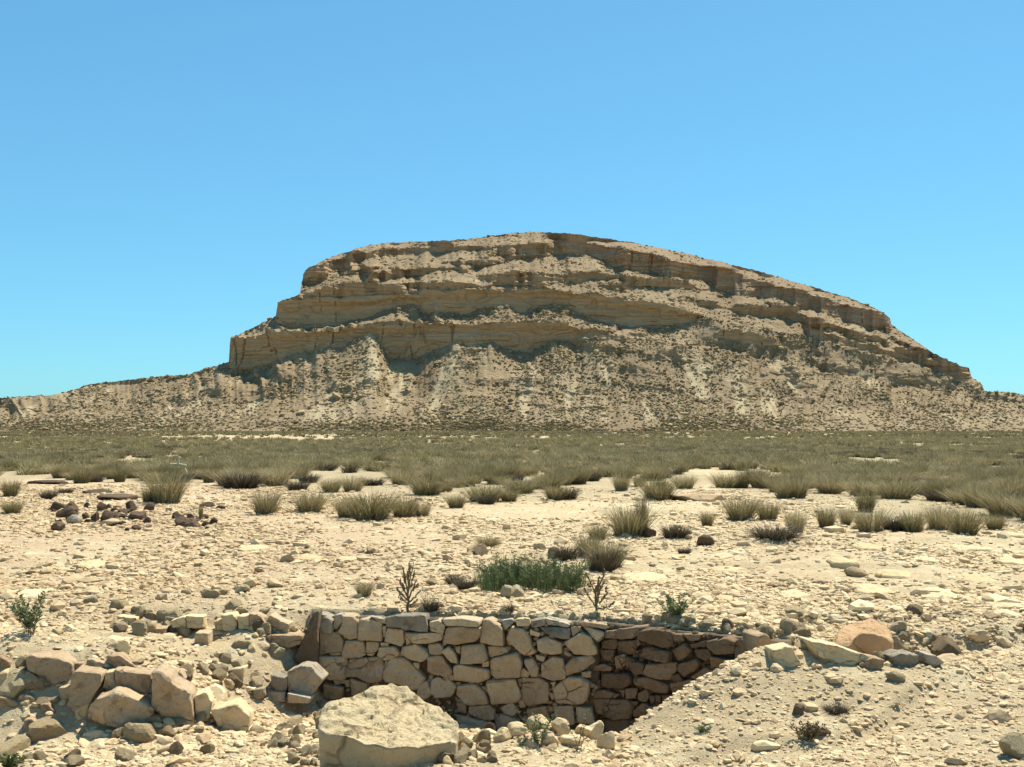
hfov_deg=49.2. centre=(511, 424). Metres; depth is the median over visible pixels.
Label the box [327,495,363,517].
grass tussock
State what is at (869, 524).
grass tussock
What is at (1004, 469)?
grass tussock
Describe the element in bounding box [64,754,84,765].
rock
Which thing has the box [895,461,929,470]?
grass tussock
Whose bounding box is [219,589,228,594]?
rock
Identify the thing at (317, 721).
rock
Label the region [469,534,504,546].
grass tussock
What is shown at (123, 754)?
rock
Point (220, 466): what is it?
grass tussock
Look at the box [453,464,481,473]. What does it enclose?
grass tussock
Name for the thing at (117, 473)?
grass tussock
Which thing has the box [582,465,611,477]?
grass tussock
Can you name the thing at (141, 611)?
rock
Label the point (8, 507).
grass tussock
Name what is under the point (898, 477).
grass tussock
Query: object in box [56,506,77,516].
rock
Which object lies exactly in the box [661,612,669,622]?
rock
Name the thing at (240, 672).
stone block
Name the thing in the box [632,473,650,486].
grass tussock
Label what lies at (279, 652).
rock
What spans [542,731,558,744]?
rock
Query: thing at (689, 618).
rock
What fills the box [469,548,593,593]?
green bush
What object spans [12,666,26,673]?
stone block
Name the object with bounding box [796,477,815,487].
grass tussock
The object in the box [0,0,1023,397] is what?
sky
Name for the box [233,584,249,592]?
rock
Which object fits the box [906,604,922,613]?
rock
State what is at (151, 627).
rock
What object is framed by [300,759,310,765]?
rock
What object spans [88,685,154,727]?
stone block
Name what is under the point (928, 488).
grass tussock
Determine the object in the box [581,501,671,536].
grass tussock
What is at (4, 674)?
stone block
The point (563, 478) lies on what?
grass tussock
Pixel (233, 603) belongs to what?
rock
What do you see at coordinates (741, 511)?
grass tussock
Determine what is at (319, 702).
rock
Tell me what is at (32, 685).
stone block
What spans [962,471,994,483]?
grass tussock
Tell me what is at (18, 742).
rock
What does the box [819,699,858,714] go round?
grass tussock
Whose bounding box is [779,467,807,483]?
grass tussock
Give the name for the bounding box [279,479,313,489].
grass tussock
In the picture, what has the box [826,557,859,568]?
limestone plate
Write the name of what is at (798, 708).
rock
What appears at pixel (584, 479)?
grass tussock
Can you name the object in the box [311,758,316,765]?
rock
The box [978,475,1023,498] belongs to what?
grass tussock
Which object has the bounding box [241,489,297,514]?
grass tussock
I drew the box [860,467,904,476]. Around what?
grass tussock
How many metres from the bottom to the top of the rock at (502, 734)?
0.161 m
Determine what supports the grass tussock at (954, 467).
on the ground at (36, 547)
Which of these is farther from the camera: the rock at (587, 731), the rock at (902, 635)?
the rock at (902, 635)
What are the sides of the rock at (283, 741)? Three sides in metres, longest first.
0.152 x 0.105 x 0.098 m
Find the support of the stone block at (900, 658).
on the ground at (36, 547)
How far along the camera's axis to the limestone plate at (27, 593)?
15.65 m
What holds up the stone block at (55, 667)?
on the ground at (36, 547)
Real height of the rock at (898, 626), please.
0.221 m
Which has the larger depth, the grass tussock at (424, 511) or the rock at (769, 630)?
the grass tussock at (424, 511)
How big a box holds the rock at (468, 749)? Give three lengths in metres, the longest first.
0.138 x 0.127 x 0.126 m
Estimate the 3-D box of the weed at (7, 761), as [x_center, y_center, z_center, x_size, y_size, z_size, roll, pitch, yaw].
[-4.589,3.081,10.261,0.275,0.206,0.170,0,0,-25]
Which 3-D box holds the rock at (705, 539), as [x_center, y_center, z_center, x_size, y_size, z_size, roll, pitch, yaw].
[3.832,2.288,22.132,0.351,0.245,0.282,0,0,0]
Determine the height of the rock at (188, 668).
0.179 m
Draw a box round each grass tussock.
[0,478,28,496]
[0,499,33,513]
[35,489,58,498]
[41,460,81,477]
[51,463,80,476]
[56,472,79,479]
[56,487,75,492]
[64,465,101,482]
[79,463,113,476]
[87,474,109,481]
[88,468,107,477]
[90,462,113,469]
[98,462,125,472]
[100,468,114,478]
[107,465,133,481]
[121,464,144,477]
[127,470,140,477]
[131,462,176,472]
[131,469,204,502]
[133,470,159,480]
[135,462,172,470]
[136,487,153,501]
[137,478,190,483]
[138,470,182,481]
[150,462,193,474]
[162,472,200,481]
[167,460,211,470]
[182,468,202,473]
[191,460,232,470]
[191,468,225,478]
[194,466,223,482]
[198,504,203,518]
[201,471,287,488]
[205,470,253,485]
[212,466,264,475]
[224,461,252,470]
[235,469,278,479]
[237,466,304,485]
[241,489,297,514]
[245,470,272,483]
[250,461,272,473]
[259,467,285,473]
[271,463,319,478]
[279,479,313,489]
[284,489,333,511]
[294,472,327,482]
[314,478,344,492]
[317,489,412,520]
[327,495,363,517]
[335,473,370,491]
[349,580,377,596]
[354,478,388,485]
[374,467,422,477]
[379,468,424,484]
[385,495,431,516]
[391,467,416,475]
[393,473,460,495]
[409,502,439,516]
[412,468,442,482]
[420,599,444,611]
[425,467,456,478]
[426,468,469,483]
[429,461,478,471]
[433,481,460,491]
[435,494,474,507]
[435,572,467,584]
[444,476,470,487]
[448,473,483,486]
[448,577,478,589]
[449,468,502,483]
[449,482,524,501]
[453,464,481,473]
[462,461,500,468]
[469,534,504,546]
[474,494,499,503]
[475,469,507,483]
[477,465,499,480]
[481,474,511,484]
[483,477,555,493]
[485,461,529,468]
[493,463,523,478]
[496,603,516,612]
[497,464,529,474]
[497,489,530,501]
[504,473,530,480]
[507,467,523,476]
[510,478,574,488]
[522,473,573,488]
[523,465,547,475]
[535,473,565,482]
[538,483,570,500]
[542,467,579,484]
[549,465,567,473]
[549,543,581,560]
[553,486,587,499]
[558,473,587,483]
[559,465,596,483]
[567,549,629,571]
[569,533,610,555]
[576,538,639,566]
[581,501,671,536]
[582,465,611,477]
[582,472,609,480]
[582,523,613,539]
[588,463,637,476]
[605,471,635,490]
[611,466,642,478]
[626,475,686,500]
[632,464,676,480]
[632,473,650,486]
[634,494,649,531]
[637,470,676,478]
[644,464,674,472]
[646,522,699,538]
[650,479,666,485]
[664,473,700,488]
[675,546,694,553]
[692,510,720,525]
[703,472,766,487]
[703,495,771,520]
[730,467,757,487]
[730,522,812,540]
[736,466,770,483]
[736,469,789,487]
[751,500,789,519]
[757,476,791,491]
[761,482,801,498]
[773,475,821,497]
[778,508,812,532]
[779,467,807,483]
[784,477,815,485]
[786,463,813,474]
[788,470,838,478]
[793,462,837,472]
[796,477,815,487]
[802,467,824,474]
[805,471,846,492]
[806,471,842,478]
[807,469,859,490]
[810,504,844,527]
[813,480,850,493]
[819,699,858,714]
[825,464,849,475]
[831,477,894,495]
[835,469,854,480]
[836,507,855,524]
[841,506,897,531]
[844,472,882,483]
[845,463,892,476]
[849,488,883,511]
[851,471,876,484]
[856,470,925,483]
[858,477,934,498]
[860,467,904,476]
[872,474,893,485]
[875,514,910,531]
[881,467,930,477]
[892,510,934,532]
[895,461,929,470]
[901,478,931,494]
[904,463,932,473]
[913,477,959,498]
[915,503,974,529]
[916,490,958,501]
[918,474,953,482]
[922,469,954,473]
[924,471,961,477]
[925,465,955,471]
[927,487,1005,504]
[930,464,983,472]
[932,463,976,469]
[932,476,965,483]
[932,478,975,492]
[932,506,998,535]
[933,480,990,488]
[936,474,980,485]
[951,478,983,487]
[952,482,1001,507]
[953,464,974,475]
[956,478,998,488]
[958,467,998,479]
[960,469,985,478]
[960,483,1011,495]
[960,487,1023,516]
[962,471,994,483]
[971,462,994,474]
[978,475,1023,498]
[980,513,1012,529]
[981,466,1023,474]
[984,466,1021,476]
[985,492,1023,520]
[988,467,1020,478]
[991,474,1023,481]
[997,476,1022,487]
[999,463,1023,470]
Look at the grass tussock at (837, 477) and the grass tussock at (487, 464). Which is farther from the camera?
the grass tussock at (487, 464)
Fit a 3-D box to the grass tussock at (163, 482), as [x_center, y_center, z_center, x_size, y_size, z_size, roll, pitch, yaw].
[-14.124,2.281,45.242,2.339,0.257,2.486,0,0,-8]
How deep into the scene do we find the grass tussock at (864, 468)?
47.66 m
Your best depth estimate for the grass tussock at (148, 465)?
50.43 m
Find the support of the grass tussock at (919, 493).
on the ground at (36, 547)
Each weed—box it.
[0,590,49,634]
[0,751,27,766]
[514,708,556,747]
[514,734,528,745]
[567,712,589,749]
[656,592,696,616]
[693,724,711,731]
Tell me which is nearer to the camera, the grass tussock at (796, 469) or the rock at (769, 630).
the rock at (769, 630)
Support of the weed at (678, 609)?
on the ground at (36, 547)
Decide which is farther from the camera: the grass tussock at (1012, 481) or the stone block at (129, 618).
the grass tussock at (1012, 481)
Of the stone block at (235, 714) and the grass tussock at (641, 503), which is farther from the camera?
the grass tussock at (641, 503)
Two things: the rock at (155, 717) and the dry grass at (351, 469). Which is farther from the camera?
the dry grass at (351, 469)
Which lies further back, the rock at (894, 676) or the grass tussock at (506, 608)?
the grass tussock at (506, 608)
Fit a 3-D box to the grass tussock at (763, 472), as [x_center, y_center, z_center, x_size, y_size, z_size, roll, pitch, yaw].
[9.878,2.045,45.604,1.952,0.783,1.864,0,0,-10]
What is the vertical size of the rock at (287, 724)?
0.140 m
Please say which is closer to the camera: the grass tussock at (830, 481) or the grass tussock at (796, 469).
the grass tussock at (830, 481)
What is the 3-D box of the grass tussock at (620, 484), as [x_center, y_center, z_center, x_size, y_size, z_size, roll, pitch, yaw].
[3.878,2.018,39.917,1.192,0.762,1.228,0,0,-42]
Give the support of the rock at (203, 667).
on the ground at (36, 547)
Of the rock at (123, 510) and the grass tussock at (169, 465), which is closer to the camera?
the rock at (123, 510)
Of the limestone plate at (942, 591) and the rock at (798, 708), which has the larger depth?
the limestone plate at (942, 591)
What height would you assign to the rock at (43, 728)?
0.239 m
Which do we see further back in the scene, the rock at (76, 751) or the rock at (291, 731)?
the rock at (291, 731)
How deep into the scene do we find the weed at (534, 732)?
10.13 m
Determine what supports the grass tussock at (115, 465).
on the ground at (36, 547)
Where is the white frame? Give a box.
[170,457,186,472]
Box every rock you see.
[0,668,31,698]
[0,734,30,758]
[15,655,26,666]
[22,693,35,702]
[22,753,32,758]
[26,716,66,741]
[27,480,67,483]
[33,750,45,759]
[35,697,49,706]
[36,676,46,690]
[50,501,65,509]
[50,696,60,703]
[51,521,65,530]
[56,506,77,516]
[63,748,80,757]
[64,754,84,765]
[65,511,77,519]
[66,501,78,508]
[66,515,81,523]
[82,489,111,493]
[83,596,97,603]
[85,704,91,721]
[90,511,98,521]
[96,493,138,499]
[96,502,108,510]
[97,518,121,525]
[100,511,113,520]
[109,619,120,628]
[110,599,128,608]
[110,726,123,737]
[113,624,126,632]
[115,640,129,653]
[115,747,137,760]
[117,508,127,514]
[118,621,127,628]
[122,722,156,743]
[125,500,136,510]
[128,511,146,519]
[131,620,146,636]
[132,606,145,611]
[135,605,146,617]
[143,502,154,510]
[144,611,155,618]
[145,714,162,722]
[146,621,155,632]
[156,609,164,619]
[160,610,173,620]
[160,725,175,736]
[163,620,170,625]
[164,616,175,621]
[168,610,182,617]
[168,624,175,632]
[169,741,183,754]
[172,716,186,724]
[174,516,189,525]
[176,626,190,636]
[179,663,193,674]
[181,590,191,594]
[184,520,201,527]
[186,673,192,681]
[194,726,203,732]
[197,662,208,673]
[197,711,206,722]
[199,743,214,753]
[200,502,215,506]
[201,588,219,597]
[208,663,216,670]
[209,517,217,523]
[211,668,226,680]
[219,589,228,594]
[220,652,230,662]
[221,663,228,672]
[225,597,241,609]
[225,672,243,686]
[230,659,242,666]
[231,639,251,646]
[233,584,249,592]
[249,725,265,733]
[250,671,260,677]
[251,674,263,687]
[252,620,263,631]
[256,628,264,634]
[259,608,269,613]
[261,622,272,635]
[268,643,277,653]
[268,738,278,747]
[270,731,287,739]
[272,646,285,657]
[275,727,287,730]
[277,722,293,728]
[278,737,288,745]
[283,660,294,670]
[287,751,299,763]
[288,714,302,725]
[288,728,295,734]
[289,734,300,745]
[290,625,295,631]
[290,741,300,750]
[294,725,304,734]
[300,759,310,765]
[301,744,313,756]
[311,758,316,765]
[313,711,320,716]
[315,715,319,728]
[316,699,322,706]
[426,578,437,584]
[437,752,454,761]
[454,749,467,763]
[458,732,464,747]
[458,736,472,747]
[460,747,471,758]
[473,543,487,556]
[473,733,478,743]
[476,742,486,752]
[477,729,490,743]
[479,739,491,752]
[481,722,495,730]
[487,750,495,755]
[487,750,497,762]
[493,727,510,741]
[501,585,512,596]
[507,721,527,737]
[511,584,524,596]
[522,735,540,747]
[527,714,551,729]
[533,541,546,548]
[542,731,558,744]
[548,546,557,558]
[551,717,569,735]
[558,734,582,746]
[575,724,592,736]
[576,587,591,595]
[587,720,603,738]
[596,731,614,749]
[642,612,653,623]
[643,526,656,536]
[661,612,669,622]
[669,614,682,623]
[670,493,725,501]
[681,616,688,626]
[685,590,692,596]
[685,616,695,623]
[696,534,714,545]
[698,618,714,627]
[722,618,732,628]
[744,624,756,629]
[759,623,767,632]
[765,625,773,636]
[781,618,793,632]
[784,605,803,616]
[792,627,806,635]
[792,703,804,714]
[793,621,805,629]
[800,640,808,650]
[805,726,830,735]
[806,628,810,636]
[812,579,828,583]
[813,655,829,663]
[844,566,868,576]
[873,651,884,658]
[886,671,905,682]
[889,621,906,632]
[892,635,901,649]
[898,631,908,640]
[902,644,908,650]
[904,630,912,639]
[904,644,917,649]
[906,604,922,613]
[922,628,933,638]
[930,634,939,642]
[931,635,960,655]
[983,611,999,618]
[999,732,1023,759]
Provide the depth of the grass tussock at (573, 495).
35.26 m
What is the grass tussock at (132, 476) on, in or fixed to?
on the ground at (36, 547)
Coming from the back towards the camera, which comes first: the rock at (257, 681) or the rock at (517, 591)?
the rock at (517, 591)
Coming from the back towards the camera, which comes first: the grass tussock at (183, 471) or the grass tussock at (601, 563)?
the grass tussock at (183, 471)
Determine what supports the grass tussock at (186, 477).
on the ground at (36, 547)
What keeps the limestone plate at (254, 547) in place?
on the ground at (36, 547)
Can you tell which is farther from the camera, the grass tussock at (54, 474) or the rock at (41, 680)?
the grass tussock at (54, 474)
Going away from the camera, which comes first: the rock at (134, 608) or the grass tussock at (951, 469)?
the rock at (134, 608)
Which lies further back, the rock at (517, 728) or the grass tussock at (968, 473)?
the grass tussock at (968, 473)
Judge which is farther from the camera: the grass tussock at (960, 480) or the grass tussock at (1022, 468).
the grass tussock at (1022, 468)
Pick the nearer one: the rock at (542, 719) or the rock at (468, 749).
the rock at (468, 749)
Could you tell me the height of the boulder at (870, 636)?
0.547 m
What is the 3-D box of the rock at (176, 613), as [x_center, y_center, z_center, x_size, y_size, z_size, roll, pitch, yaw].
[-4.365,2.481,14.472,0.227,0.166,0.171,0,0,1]
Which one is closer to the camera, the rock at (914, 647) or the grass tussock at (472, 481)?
the rock at (914, 647)
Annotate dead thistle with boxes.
[396,562,420,611]
[583,568,614,617]
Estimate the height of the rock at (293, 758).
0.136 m
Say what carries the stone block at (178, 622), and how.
on the ground at (36, 547)
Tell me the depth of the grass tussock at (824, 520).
25.77 m
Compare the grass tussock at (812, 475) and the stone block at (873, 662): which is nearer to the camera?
the stone block at (873, 662)
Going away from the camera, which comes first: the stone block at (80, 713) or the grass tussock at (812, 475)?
the stone block at (80, 713)
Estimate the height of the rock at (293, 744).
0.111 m
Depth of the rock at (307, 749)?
10.61 m
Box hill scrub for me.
[0,233,1023,430]
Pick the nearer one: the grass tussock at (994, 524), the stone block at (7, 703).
the stone block at (7, 703)
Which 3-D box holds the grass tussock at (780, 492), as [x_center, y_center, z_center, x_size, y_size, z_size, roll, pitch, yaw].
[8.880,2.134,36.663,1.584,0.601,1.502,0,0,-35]
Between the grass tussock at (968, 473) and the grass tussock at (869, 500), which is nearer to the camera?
the grass tussock at (869, 500)
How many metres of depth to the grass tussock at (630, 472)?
50.20 m
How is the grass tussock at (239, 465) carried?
on the ground at (36, 547)
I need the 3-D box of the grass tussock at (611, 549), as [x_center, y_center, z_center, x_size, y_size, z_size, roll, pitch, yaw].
[1.609,2.159,18.873,1.162,0.503,1.324,0,0,-18]
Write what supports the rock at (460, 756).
on the ground at (36, 547)
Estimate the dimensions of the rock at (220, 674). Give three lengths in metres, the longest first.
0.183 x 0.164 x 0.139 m
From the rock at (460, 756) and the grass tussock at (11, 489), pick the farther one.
the grass tussock at (11, 489)
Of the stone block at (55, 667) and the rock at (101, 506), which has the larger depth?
the rock at (101, 506)
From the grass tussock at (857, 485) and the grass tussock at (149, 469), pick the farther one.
the grass tussock at (149, 469)
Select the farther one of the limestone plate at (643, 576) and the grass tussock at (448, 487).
the grass tussock at (448, 487)
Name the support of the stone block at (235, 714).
on the ground at (36, 547)
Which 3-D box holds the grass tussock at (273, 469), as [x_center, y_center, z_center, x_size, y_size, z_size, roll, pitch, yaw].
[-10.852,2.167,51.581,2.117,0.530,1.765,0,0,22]
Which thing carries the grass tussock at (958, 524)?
on the ground at (36, 547)
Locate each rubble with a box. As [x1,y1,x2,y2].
[0,232,1023,431]
[19,502,997,764]
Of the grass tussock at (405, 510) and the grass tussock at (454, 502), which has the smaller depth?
the grass tussock at (405, 510)
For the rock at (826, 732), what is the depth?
9.89 m
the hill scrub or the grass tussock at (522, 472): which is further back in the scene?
the hill scrub
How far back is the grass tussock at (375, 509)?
27.98 m
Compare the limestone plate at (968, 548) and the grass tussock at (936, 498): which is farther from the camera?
the grass tussock at (936, 498)
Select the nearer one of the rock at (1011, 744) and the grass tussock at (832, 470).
the rock at (1011, 744)
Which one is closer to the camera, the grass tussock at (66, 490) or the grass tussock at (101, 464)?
the grass tussock at (66, 490)
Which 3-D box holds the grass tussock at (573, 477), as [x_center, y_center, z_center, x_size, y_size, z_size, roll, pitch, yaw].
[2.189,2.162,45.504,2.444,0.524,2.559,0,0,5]
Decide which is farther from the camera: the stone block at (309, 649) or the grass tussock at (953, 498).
the grass tussock at (953, 498)
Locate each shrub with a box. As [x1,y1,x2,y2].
[420,592,439,612]
[785,720,827,743]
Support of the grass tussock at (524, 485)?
on the ground at (36, 547)
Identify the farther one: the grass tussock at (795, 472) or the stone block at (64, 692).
the grass tussock at (795, 472)
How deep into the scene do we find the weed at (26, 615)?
12.59 m
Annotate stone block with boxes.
[0,653,11,668]
[0,668,10,683]
[0,696,18,709]
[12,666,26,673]
[24,670,50,689]
[24,716,36,727]
[26,648,76,685]
[40,702,55,713]
[59,684,69,701]
[67,664,108,713]
[74,661,84,669]
[75,701,91,719]
[87,657,104,666]
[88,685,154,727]
[103,667,115,689]
[107,652,137,667]
[114,666,154,693]
[117,614,139,624]
[151,663,196,725]
[154,625,169,633]
[170,614,188,627]
[174,667,186,678]
[186,614,206,627]
[194,630,212,645]
[194,686,213,720]
[211,698,253,730]
[214,615,237,630]
[221,611,239,630]
[231,664,248,681]
[237,613,249,628]
[249,611,266,625]
[253,685,267,697]
[266,631,305,647]
[267,612,293,632]
[267,688,288,701]
[271,669,287,691]
[287,661,328,694]
[287,691,315,702]
[295,609,321,664]
[742,629,773,650]
[764,642,800,666]
[797,636,868,664]
[856,654,884,669]
[883,649,918,666]
[914,650,943,666]
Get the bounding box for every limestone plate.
[18,589,49,597]
[79,560,106,566]
[238,544,268,550]
[294,554,322,559]
[621,572,667,581]
[622,559,633,565]
[654,554,688,558]
[710,566,743,572]
[777,590,808,597]
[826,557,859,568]
[851,542,882,550]
[854,583,891,594]
[875,569,911,578]
[913,556,948,562]
[925,587,963,597]
[950,544,992,551]
[955,574,997,582]
[976,594,1023,607]
[994,557,1023,565]
[996,531,1023,537]
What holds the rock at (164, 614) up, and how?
on the ground at (36, 547)
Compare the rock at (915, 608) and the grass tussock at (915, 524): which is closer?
the rock at (915, 608)
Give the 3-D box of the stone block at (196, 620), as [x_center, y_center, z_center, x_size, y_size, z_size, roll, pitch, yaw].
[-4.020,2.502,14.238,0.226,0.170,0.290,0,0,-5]
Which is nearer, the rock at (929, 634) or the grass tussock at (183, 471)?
the rock at (929, 634)
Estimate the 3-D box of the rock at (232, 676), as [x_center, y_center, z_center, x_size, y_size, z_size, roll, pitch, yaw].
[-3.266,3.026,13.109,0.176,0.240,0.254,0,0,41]
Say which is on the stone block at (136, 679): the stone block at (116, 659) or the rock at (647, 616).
the stone block at (116, 659)
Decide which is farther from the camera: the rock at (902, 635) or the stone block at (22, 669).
the rock at (902, 635)
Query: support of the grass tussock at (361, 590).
on the ground at (36, 547)
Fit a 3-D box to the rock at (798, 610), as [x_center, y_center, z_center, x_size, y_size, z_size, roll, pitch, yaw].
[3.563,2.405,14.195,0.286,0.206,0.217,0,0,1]
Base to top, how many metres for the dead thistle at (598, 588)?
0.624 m
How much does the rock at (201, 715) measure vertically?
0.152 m
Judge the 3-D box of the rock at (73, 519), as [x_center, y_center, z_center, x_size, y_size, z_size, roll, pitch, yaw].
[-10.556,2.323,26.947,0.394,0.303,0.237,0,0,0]
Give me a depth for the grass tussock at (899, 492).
35.87 m
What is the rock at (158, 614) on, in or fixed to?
on the ground at (36, 547)
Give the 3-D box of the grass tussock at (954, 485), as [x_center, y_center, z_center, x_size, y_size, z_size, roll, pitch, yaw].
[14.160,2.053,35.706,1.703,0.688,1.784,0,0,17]
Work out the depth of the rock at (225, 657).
13.30 m
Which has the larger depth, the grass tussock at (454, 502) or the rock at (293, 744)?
the grass tussock at (454, 502)
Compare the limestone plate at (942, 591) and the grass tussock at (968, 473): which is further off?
the grass tussock at (968, 473)
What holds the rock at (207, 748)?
on the ground at (36, 547)
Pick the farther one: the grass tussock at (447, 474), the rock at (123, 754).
the grass tussock at (447, 474)
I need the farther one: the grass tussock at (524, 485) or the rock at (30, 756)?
the grass tussock at (524, 485)
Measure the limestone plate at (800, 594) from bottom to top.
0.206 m
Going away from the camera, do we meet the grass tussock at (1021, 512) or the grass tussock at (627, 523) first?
the grass tussock at (627, 523)
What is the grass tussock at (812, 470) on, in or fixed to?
on the ground at (36, 547)
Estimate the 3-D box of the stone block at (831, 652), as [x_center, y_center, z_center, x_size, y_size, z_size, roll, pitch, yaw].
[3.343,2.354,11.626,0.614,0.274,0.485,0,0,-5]
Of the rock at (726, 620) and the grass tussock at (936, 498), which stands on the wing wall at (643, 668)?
the rock at (726, 620)
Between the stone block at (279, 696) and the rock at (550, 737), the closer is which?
the rock at (550, 737)
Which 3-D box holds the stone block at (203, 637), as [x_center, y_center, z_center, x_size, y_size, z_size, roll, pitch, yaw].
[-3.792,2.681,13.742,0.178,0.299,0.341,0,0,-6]
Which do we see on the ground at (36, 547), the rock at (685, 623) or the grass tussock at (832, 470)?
the grass tussock at (832, 470)
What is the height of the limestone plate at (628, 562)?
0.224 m
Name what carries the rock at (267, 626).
on the ground at (36, 547)
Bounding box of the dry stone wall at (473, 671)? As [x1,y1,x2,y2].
[308,611,606,730]
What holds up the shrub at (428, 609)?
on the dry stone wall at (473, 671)
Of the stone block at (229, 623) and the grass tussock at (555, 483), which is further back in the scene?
the grass tussock at (555, 483)
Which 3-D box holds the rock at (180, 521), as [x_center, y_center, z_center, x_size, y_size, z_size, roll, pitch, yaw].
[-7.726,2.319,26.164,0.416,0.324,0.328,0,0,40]
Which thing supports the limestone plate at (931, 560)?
on the ground at (36, 547)
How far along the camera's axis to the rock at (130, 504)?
30.73 m
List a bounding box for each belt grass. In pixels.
[0,408,1023,430]
[0,430,1023,438]
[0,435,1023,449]
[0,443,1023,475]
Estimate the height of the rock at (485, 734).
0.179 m
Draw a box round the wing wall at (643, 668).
[593,621,791,733]
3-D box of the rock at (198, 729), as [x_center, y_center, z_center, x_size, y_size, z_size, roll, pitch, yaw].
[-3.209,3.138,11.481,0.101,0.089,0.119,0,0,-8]
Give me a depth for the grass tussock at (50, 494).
35.52 m
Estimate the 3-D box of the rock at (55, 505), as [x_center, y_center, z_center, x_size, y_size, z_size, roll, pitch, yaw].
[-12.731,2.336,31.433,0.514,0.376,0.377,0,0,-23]
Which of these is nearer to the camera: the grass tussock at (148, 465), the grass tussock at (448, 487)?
the grass tussock at (448, 487)
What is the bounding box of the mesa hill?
[0,231,1023,430]
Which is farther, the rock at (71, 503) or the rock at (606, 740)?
the rock at (71, 503)
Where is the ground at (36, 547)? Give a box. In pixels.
[0,431,1023,766]
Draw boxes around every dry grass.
[0,408,1023,430]
[0,430,1023,438]
[0,436,1023,448]
[0,445,1023,474]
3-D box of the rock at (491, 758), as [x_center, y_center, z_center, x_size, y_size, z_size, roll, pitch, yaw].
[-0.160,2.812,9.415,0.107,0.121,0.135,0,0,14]
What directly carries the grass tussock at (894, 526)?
on the ground at (36, 547)
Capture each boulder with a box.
[318,683,458,766]
[834,618,893,654]
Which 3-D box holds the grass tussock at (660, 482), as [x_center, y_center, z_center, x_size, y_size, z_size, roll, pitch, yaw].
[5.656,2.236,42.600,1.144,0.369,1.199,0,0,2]
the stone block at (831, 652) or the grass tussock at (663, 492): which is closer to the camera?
the stone block at (831, 652)
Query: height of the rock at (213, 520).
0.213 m
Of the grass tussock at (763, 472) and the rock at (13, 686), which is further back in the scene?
the grass tussock at (763, 472)
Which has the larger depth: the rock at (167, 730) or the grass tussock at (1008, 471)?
the grass tussock at (1008, 471)
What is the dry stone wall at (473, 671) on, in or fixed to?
on the ground at (36, 547)
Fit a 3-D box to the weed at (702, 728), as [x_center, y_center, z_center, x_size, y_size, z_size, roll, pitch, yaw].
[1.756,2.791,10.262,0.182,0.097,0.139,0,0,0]
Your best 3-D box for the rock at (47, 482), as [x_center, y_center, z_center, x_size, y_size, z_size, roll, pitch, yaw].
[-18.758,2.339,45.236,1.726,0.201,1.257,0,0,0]
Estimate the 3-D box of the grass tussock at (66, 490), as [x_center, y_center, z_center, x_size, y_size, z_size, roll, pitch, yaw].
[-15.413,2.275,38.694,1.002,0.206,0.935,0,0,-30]
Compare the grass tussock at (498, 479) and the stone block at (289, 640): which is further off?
the grass tussock at (498, 479)
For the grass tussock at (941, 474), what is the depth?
47.76 m
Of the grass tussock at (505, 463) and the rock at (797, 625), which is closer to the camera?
the rock at (797, 625)
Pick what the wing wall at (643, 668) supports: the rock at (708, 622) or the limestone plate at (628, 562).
the rock at (708, 622)
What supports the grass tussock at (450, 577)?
on the ground at (36, 547)
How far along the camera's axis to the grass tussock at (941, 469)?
51.85 m
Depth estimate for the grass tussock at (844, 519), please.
26.49 m
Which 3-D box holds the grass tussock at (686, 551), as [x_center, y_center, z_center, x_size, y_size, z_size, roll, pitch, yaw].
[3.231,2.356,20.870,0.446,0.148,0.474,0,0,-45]
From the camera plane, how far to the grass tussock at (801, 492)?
36.49 m
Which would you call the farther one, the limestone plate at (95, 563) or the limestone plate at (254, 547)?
the limestone plate at (254, 547)
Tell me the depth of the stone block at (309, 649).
13.95 m
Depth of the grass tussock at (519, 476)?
48.35 m
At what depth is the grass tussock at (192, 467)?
51.68 m
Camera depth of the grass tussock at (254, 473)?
45.28 m
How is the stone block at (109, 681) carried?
on the ground at (36, 547)
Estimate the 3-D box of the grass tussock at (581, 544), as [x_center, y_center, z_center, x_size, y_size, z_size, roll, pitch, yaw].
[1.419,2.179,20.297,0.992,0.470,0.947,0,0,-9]
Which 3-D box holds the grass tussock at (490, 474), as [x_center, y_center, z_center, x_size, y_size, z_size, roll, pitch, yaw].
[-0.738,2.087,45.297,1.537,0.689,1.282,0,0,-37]
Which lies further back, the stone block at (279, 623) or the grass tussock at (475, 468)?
the grass tussock at (475, 468)
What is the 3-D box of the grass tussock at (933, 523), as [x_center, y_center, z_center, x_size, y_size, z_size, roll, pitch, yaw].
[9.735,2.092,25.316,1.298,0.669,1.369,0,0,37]
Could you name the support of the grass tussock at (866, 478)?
on the ground at (36, 547)
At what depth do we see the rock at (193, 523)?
25.64 m
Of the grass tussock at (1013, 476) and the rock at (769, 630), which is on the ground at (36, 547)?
the grass tussock at (1013, 476)
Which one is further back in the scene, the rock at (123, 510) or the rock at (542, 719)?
the rock at (123, 510)
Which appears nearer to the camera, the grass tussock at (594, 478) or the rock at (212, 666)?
the rock at (212, 666)
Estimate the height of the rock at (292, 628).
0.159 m
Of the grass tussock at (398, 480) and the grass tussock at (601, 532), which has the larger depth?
the grass tussock at (398, 480)

